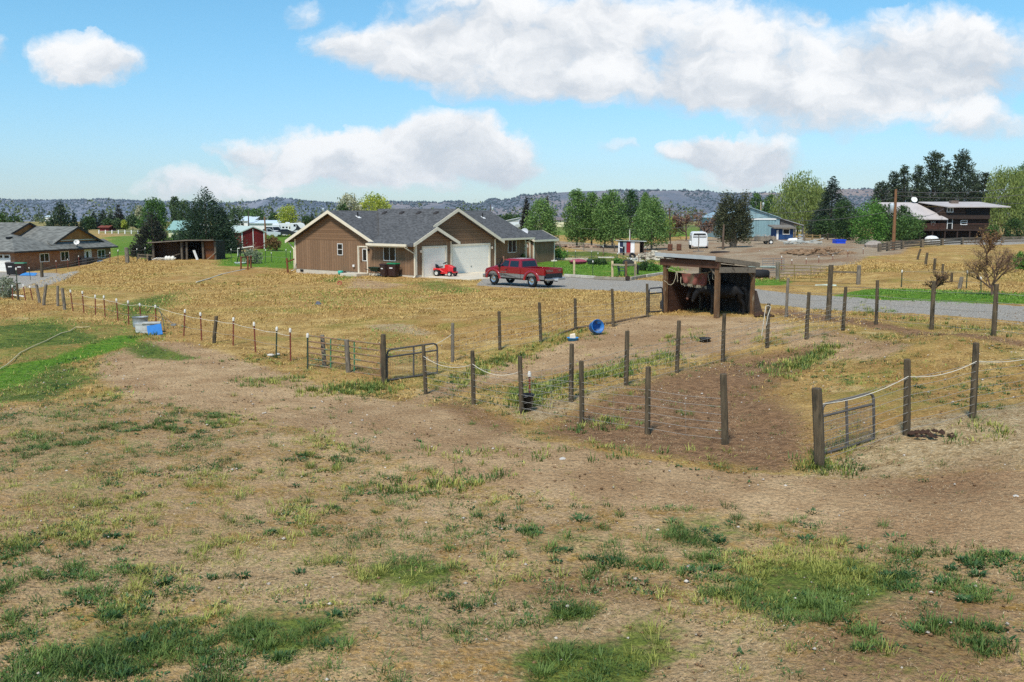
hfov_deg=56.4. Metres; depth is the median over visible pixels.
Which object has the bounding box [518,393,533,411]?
bucket
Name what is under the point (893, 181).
pine tree
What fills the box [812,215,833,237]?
bush
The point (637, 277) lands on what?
timber edging
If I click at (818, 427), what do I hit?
wire fence
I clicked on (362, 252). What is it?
door
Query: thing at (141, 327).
water trough
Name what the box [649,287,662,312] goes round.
gate
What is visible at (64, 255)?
window
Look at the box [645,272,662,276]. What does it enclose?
timber edging
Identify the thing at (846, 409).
gate
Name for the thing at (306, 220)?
broadleaf tree
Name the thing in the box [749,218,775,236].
sliding door
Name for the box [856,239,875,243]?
bush
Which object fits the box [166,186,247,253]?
conifer tree
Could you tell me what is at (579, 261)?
pink heap
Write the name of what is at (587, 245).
rock heap
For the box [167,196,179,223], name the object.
cottonwood tree
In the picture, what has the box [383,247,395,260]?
window
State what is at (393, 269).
wheelie bin
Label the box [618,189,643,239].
poplar tree
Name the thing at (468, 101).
sky
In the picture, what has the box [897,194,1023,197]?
power cable
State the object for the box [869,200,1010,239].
log house
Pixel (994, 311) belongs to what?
wire fence
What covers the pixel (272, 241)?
bush
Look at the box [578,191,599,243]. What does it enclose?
poplar tree
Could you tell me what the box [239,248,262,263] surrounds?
bush
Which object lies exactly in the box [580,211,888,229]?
power cable
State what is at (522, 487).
soil clods
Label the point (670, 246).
rusty drum
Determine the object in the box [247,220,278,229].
mobile home
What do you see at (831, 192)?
pine tree
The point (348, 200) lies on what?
pale tree
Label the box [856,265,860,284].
fence post
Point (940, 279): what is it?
bare tree
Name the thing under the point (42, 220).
wood
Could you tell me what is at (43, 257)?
window
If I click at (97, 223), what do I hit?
spruce tree
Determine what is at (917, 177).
pine tree
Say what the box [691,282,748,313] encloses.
horse
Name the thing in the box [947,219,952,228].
door
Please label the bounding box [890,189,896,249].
utility pole
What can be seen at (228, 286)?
dry grass
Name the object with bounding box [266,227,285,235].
parked car
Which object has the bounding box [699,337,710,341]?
rubber pan
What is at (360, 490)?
grass
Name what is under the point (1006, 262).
bare tree
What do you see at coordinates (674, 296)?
horse shelter
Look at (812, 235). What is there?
rail fence
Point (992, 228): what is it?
bush
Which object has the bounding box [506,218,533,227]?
tin shed
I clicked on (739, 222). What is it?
juniper tree
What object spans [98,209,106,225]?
spruce tree
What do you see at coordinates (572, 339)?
feed pan
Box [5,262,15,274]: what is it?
wheelie bin
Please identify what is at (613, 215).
poplar tree
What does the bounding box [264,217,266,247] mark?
utility pole
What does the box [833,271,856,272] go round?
brace rail
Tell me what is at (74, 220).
conifer tree
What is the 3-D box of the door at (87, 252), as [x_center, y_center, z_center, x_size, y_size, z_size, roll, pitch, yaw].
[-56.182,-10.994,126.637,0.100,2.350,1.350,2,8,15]
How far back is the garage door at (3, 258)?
114.93 m
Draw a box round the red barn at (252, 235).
[231,225,265,248]
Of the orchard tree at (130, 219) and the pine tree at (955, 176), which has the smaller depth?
the pine tree at (955, 176)
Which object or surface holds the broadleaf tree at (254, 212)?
on the ground at (844, 500)
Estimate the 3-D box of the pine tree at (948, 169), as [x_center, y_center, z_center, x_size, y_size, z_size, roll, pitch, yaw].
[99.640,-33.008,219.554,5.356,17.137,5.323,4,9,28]
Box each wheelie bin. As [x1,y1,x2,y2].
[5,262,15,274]
[14,262,26,274]
[379,263,390,276]
[387,262,399,276]
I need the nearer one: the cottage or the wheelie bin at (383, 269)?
the wheelie bin at (383, 269)
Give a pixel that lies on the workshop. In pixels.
(761, 227)
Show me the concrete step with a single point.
(354, 274)
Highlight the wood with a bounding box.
[0,197,1004,223]
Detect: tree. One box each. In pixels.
[0,212,6,221]
[7,214,22,221]
[46,199,74,225]
[71,209,79,225]
[79,216,88,230]
[83,216,95,229]
[91,211,100,228]
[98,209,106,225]
[100,218,111,225]
[110,217,121,230]
[112,204,125,228]
[120,219,129,229]
[125,214,137,227]
[128,212,170,256]
[134,205,143,220]
[134,219,143,228]
[136,197,171,240]
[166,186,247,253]
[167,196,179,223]
[176,200,189,220]
[208,204,241,249]
[228,207,244,225]
[243,208,250,215]
[247,208,264,219]
[268,212,278,219]
[275,204,298,222]
[300,215,312,225]
[333,192,363,210]
[336,202,350,210]
[354,191,392,210]
[503,213,512,219]
[519,196,530,229]
[522,197,561,246]
[561,188,593,244]
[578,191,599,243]
[591,193,617,246]
[595,189,629,247]
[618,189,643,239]
[629,194,675,249]
[640,192,650,229]
[665,217,676,234]
[670,208,698,240]
[693,209,716,233]
[712,189,754,246]
[749,193,762,209]
[761,194,775,214]
[767,170,825,234]
[804,176,855,236]
[804,186,830,220]
[863,180,893,221]
[887,170,902,201]
[893,164,913,201]
[908,164,926,202]
[914,150,950,201]
[922,266,954,288]
[937,161,953,200]
[938,148,984,201]
[961,241,1023,295]
[965,225,1003,264]
[967,175,981,201]
[973,171,994,226]
[982,165,1023,233]
[1006,161,1023,233]
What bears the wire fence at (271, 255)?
on the ground at (844, 500)
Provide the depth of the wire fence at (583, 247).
122.75 m
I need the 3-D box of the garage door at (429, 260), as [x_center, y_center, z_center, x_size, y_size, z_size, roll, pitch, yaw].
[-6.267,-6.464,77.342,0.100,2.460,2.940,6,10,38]
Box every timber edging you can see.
[564,274,593,278]
[594,276,624,279]
[630,275,645,279]
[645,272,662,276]
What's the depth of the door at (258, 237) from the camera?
132.03 m
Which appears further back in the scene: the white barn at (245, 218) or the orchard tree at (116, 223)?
the white barn at (245, 218)
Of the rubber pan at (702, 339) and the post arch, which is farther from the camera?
the post arch
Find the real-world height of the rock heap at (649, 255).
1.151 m
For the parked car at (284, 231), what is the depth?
193.97 m
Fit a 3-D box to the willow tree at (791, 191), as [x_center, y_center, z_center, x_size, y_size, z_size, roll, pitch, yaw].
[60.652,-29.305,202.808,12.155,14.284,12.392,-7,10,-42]
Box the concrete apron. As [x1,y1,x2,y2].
[424,271,489,279]
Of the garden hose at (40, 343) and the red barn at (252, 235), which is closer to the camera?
the garden hose at (40, 343)
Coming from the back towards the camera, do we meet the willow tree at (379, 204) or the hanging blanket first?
the willow tree at (379, 204)
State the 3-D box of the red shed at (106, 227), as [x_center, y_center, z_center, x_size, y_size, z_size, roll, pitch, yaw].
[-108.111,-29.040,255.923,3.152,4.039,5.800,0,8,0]
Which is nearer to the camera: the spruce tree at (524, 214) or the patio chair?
the patio chair
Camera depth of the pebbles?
20.90 m
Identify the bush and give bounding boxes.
[0,275,20,297]
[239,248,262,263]
[263,236,282,250]
[555,246,570,259]
[591,258,608,264]
[610,258,623,263]
[638,260,653,270]
[646,263,660,270]
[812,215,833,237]
[827,198,858,239]
[847,198,890,242]
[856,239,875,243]
[873,203,898,241]
[890,212,928,242]
[896,204,912,239]
[984,225,999,236]
[1001,217,1023,238]
[1008,250,1023,269]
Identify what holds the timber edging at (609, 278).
on the ground at (844, 500)
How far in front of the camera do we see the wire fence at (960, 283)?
58.62 m
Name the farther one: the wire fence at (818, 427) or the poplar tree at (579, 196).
the poplar tree at (579, 196)
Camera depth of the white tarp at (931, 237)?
156.53 m
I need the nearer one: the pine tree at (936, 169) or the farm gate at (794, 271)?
the farm gate at (794, 271)
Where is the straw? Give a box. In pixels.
[0,329,1023,681]
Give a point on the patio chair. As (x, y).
(618, 267)
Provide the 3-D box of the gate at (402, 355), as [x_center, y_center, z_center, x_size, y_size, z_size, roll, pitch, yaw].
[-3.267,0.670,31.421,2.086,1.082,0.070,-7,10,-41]
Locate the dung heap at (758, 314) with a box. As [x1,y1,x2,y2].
[753,311,773,316]
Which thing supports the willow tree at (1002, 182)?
on the ground at (844, 500)
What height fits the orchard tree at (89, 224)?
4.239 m
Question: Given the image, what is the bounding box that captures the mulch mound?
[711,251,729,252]
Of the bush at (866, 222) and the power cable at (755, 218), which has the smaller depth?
the power cable at (755, 218)
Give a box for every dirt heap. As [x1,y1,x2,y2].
[780,248,815,253]
[792,246,856,254]
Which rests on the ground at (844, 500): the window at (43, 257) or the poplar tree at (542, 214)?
the poplar tree at (542, 214)
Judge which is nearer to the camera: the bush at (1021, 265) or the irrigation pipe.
the bush at (1021, 265)
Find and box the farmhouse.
[166,221,189,235]
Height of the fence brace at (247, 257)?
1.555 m
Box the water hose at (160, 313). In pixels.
[147,305,164,329]
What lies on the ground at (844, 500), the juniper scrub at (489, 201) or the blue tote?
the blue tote
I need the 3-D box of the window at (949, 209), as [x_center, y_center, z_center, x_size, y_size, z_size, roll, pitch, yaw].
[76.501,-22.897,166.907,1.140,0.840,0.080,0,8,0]
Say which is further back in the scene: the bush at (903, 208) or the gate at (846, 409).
the bush at (903, 208)
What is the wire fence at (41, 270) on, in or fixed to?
on the ground at (844, 500)
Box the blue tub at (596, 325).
[589,319,603,332]
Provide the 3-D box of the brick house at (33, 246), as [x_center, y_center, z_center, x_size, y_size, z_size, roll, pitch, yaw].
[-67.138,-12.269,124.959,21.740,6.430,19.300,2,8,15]
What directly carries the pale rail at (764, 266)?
on the ground at (844, 500)
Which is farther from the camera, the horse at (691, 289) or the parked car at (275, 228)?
the parked car at (275, 228)
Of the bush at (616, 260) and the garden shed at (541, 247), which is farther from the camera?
the garden shed at (541, 247)
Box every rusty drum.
[668,244,672,250]
[676,244,681,250]
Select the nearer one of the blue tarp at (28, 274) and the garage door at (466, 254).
the garage door at (466, 254)
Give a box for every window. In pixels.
[39,253,49,261]
[60,251,68,260]
[97,249,104,257]
[337,243,342,254]
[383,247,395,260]
[508,240,515,252]
[782,229,789,234]
[947,207,953,211]
[960,220,967,224]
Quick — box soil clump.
[907,429,955,438]
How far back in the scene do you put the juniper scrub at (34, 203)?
3674.82 m
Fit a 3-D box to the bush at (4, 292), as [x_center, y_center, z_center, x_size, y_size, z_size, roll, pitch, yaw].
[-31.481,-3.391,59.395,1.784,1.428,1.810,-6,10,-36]
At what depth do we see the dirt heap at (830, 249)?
99.72 m
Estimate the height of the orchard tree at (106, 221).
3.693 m
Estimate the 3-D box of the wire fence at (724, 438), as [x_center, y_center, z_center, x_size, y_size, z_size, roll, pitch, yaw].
[0.913,1.321,24.863,0.503,2.265,10.947,-7,11,-42]
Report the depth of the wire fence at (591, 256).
100.03 m
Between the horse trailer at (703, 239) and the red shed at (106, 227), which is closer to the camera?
the horse trailer at (703, 239)
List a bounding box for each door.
[0,254,10,271]
[84,249,91,257]
[241,233,263,248]
[357,246,368,272]
[422,245,446,276]
[452,243,490,273]
[526,241,530,257]
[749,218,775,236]
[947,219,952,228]
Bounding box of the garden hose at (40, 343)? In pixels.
[0,326,89,368]
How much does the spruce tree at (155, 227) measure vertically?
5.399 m
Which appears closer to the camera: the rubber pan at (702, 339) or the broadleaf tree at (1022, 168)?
the rubber pan at (702, 339)
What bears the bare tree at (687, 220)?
on the ground at (844, 500)
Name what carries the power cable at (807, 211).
attached to the utility pole at (893, 208)
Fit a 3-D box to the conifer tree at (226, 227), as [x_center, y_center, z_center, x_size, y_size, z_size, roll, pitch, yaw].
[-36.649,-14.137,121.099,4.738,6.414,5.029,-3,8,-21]
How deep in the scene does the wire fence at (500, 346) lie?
36.45 m
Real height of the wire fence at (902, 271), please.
1.377 m
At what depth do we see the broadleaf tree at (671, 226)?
188.20 m
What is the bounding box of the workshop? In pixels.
[699,207,803,237]
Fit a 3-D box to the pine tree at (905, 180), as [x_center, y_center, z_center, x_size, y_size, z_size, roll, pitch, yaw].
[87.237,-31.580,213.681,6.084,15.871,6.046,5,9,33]
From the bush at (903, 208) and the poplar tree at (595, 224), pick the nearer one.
the poplar tree at (595, 224)
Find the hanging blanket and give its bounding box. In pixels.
[667,268,710,288]
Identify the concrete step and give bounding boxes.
[340,272,367,276]
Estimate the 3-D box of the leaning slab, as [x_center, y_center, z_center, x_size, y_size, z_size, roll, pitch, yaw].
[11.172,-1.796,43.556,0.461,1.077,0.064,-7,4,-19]
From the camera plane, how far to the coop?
115.50 m
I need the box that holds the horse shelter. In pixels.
[655,252,759,317]
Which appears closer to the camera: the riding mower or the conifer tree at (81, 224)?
the riding mower
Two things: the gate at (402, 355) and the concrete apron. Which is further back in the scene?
the concrete apron
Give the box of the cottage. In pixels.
[553,217,564,226]
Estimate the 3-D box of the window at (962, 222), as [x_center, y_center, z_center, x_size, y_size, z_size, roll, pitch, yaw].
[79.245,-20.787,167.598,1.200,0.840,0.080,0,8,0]
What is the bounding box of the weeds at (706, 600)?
[0,328,1023,681]
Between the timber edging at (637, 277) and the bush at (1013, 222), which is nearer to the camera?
the timber edging at (637, 277)
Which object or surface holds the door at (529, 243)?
in the garden shed at (541, 247)
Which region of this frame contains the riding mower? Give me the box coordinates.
[433,262,457,276]
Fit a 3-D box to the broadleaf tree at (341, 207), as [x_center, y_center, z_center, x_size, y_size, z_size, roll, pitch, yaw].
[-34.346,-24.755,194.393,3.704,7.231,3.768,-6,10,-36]
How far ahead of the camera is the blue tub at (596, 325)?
37.38 m
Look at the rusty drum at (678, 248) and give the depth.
118.32 m
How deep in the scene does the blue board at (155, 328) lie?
42.34 m
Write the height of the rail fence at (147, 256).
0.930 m
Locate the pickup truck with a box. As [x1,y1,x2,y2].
[483,258,564,286]
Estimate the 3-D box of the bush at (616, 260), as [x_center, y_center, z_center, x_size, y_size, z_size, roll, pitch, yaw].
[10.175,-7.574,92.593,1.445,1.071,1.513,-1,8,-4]
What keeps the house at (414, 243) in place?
on the ground at (844, 500)
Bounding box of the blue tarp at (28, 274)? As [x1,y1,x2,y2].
[20,272,36,275]
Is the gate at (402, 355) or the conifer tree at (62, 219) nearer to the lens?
the gate at (402, 355)
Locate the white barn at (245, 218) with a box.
[229,216,263,225]
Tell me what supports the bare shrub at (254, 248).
on the ground at (844, 500)
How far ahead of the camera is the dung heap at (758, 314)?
42.03 m
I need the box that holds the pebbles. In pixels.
[5,309,1023,680]
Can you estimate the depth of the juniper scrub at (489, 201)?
2389.21 m
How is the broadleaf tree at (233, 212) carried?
on the ground at (844, 500)
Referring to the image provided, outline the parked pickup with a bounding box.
[510,219,520,225]
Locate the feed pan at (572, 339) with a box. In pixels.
[567,337,578,340]
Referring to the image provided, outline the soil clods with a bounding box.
[0,313,1023,681]
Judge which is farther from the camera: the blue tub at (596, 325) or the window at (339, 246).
the window at (339, 246)
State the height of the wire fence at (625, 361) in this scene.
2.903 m
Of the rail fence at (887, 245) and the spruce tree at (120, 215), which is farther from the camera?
the spruce tree at (120, 215)
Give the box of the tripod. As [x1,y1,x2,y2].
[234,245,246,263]
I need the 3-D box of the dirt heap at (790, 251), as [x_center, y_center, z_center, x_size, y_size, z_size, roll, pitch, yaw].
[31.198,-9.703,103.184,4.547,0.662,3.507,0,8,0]
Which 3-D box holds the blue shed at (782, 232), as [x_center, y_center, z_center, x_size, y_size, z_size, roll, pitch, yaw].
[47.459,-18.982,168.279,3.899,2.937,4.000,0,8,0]
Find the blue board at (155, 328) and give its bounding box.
[147,324,162,334]
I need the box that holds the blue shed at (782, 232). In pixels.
[768,225,795,239]
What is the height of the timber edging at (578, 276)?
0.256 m
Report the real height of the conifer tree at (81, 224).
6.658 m
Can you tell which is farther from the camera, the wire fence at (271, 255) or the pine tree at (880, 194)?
the pine tree at (880, 194)
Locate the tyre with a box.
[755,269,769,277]
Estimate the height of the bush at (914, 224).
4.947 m
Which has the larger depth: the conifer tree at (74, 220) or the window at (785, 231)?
the conifer tree at (74, 220)
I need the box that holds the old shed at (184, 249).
[148,240,224,259]
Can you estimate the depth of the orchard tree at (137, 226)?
255.40 m
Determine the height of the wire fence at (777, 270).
1.712 m
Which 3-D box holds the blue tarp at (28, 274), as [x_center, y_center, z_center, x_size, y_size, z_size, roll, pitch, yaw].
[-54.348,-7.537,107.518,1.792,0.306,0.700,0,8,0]
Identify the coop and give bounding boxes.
[615,240,646,252]
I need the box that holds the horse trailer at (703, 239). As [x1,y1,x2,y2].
[689,231,707,248]
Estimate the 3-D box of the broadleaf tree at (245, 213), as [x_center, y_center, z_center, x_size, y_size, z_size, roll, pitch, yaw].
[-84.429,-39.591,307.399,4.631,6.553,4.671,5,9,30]
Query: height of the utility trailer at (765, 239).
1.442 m
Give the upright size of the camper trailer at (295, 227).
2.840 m
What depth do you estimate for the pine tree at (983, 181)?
212.89 m
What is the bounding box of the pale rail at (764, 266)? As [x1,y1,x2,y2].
[748,266,775,267]
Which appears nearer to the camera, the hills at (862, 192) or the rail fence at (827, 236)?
the rail fence at (827, 236)
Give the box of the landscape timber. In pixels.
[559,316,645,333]
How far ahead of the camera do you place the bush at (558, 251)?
101.02 m
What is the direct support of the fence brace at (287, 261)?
on the ground at (844, 500)
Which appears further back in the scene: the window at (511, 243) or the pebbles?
the window at (511, 243)
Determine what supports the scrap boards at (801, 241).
on the ground at (844, 500)
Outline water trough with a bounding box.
[135,321,161,332]
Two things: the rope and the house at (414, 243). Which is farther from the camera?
the house at (414, 243)
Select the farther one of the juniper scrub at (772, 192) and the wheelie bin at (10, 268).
the juniper scrub at (772, 192)
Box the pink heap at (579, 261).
[569,259,586,263]
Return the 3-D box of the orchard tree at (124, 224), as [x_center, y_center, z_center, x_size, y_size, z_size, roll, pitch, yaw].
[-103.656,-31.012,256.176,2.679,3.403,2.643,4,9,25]
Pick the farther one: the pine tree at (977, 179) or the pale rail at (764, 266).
the pine tree at (977, 179)
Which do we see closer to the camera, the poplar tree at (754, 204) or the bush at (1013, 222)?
the bush at (1013, 222)
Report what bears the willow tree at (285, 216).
on the ground at (844, 500)
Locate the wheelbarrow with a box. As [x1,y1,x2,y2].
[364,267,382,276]
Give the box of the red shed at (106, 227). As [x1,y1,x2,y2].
[97,225,115,230]
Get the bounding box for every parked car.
[263,229,280,236]
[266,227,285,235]
[275,229,295,235]
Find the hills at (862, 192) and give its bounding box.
[748,189,1007,198]
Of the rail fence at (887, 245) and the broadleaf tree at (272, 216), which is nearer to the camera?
the rail fence at (887, 245)
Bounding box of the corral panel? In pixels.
[762,258,783,270]
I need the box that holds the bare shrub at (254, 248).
[241,242,258,253]
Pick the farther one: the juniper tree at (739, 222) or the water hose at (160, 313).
the juniper tree at (739, 222)
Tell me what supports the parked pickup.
on the ground at (844, 500)
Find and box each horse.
[686,280,729,310]
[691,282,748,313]
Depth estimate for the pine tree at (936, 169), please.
213.26 m
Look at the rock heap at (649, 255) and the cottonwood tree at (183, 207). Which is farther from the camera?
the cottonwood tree at (183, 207)
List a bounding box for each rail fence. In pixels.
[98,230,138,233]
[137,254,152,258]
[805,234,820,240]
[821,233,835,239]
[877,236,1023,251]
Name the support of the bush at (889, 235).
on the ground at (844, 500)
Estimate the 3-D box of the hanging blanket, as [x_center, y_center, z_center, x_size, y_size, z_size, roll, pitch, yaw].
[8.014,-2.802,42.921,2.107,0.949,0.165,0,8,0]
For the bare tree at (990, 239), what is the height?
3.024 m
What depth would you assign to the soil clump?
19.76 m
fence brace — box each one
[240,256,251,269]
[286,258,294,272]
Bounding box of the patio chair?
[617,263,624,275]
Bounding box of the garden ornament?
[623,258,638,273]
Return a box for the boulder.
[864,240,882,246]
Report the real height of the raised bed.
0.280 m
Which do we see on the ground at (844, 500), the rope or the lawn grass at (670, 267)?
the lawn grass at (670, 267)
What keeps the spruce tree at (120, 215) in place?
on the ground at (844, 500)
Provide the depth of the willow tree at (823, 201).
204.85 m
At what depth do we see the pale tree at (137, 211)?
296.69 m
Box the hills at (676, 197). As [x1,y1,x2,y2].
[334,190,1015,221]
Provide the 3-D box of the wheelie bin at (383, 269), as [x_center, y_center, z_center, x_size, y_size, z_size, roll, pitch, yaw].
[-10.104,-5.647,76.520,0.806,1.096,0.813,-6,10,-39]
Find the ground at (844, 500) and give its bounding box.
[0,222,1023,681]
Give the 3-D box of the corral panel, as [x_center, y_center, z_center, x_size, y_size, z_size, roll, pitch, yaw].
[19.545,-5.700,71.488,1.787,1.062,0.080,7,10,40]
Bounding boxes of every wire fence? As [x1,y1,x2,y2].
[2,267,290,360]
[29,250,117,279]
[118,247,145,263]
[231,249,290,263]
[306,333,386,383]
[421,344,728,444]
[451,284,648,361]
[523,287,846,409]
[555,243,614,253]
[567,247,645,261]
[747,256,781,279]
[785,265,1023,335]
[791,247,863,262]
[812,342,1023,467]
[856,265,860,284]
[901,270,981,291]
[916,249,963,288]
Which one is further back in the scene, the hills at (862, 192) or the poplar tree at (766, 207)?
the hills at (862, 192)
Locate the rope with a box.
[761,305,770,335]
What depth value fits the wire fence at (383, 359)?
32.30 m
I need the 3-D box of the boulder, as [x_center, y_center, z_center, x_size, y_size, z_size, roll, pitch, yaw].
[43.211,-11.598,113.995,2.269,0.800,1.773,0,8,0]
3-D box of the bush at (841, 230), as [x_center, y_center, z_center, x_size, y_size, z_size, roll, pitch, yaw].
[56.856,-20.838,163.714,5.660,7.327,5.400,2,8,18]
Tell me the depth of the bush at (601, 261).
93.38 m
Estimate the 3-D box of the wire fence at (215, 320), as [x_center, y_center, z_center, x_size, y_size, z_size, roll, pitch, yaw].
[-20.658,-2.031,48.610,1.188,2.426,37.399,-7,11,-43]
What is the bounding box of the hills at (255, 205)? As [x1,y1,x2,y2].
[0,198,337,221]
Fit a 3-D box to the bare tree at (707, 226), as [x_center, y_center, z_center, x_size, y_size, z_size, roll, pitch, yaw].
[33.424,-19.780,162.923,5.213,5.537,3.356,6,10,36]
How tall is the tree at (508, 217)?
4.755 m
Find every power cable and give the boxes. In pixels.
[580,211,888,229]
[671,197,893,214]
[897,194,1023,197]
[906,186,1023,192]
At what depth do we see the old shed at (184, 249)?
103.34 m
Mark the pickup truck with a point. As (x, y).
(529, 270)
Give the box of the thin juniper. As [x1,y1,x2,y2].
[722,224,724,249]
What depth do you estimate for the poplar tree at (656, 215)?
122.85 m
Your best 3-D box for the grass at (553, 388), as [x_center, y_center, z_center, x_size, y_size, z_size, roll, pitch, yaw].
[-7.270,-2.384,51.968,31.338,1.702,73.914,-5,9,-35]
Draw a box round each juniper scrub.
[0,196,359,221]
[299,188,1009,221]
[719,187,999,198]
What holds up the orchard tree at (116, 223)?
on the ground at (844, 500)
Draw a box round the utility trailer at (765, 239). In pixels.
[750,234,776,243]
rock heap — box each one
[555,244,617,247]
[632,250,669,259]
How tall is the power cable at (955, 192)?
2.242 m
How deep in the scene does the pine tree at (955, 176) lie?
212.92 m
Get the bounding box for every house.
[0,222,117,271]
[285,208,534,277]
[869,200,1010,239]
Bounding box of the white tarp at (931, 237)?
[925,236,938,238]
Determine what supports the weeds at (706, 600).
on the ground at (844, 500)
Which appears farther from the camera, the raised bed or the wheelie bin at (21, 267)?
the wheelie bin at (21, 267)
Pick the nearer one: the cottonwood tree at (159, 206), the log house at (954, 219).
the cottonwood tree at (159, 206)
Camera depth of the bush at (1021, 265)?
62.69 m
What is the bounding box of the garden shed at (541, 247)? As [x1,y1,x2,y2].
[526,230,558,262]
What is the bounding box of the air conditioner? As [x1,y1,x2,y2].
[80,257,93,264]
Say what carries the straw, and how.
on the ground at (844, 500)
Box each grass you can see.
[0,255,1023,410]
[0,324,1023,681]
[1,261,1023,422]
[91,273,1013,501]
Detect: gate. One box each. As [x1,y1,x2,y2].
[308,335,380,375]
[386,343,437,380]
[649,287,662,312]
[779,264,828,282]
[823,392,874,453]
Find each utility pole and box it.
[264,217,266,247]
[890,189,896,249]
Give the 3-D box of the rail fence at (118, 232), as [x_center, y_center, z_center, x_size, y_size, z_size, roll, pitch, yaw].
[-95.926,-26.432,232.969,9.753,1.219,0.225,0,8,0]
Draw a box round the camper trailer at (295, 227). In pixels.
[272,222,304,234]
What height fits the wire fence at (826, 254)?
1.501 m
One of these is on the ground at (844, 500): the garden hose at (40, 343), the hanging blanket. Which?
the garden hose at (40, 343)
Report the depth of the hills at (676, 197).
2349.95 m
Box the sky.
[0,0,1023,202]
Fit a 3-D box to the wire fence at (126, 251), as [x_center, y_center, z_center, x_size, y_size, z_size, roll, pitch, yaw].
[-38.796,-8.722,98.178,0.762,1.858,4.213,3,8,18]
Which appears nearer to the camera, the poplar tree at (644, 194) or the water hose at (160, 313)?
the water hose at (160, 313)
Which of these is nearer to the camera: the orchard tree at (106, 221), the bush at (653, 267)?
the bush at (653, 267)
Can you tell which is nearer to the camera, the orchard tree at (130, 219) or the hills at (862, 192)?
the orchard tree at (130, 219)
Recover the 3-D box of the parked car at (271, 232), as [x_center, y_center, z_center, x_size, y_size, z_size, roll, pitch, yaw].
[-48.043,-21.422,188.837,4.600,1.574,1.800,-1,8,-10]
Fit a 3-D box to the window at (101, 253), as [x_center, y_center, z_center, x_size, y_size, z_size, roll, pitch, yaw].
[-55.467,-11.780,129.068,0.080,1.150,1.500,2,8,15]
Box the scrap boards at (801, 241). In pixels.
[778,238,823,243]
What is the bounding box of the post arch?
[611,261,635,276]
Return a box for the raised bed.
[555,258,587,259]
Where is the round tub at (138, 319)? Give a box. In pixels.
[132,316,148,326]
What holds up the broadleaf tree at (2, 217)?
on the ground at (844, 500)
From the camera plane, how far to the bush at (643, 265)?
82.81 m
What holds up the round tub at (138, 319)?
on the ground at (844, 500)
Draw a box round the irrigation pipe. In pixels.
[196,269,244,282]
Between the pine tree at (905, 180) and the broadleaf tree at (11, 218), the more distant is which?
the pine tree at (905, 180)
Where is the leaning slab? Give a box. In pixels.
[754,290,761,312]
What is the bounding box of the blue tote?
[832,239,845,243]

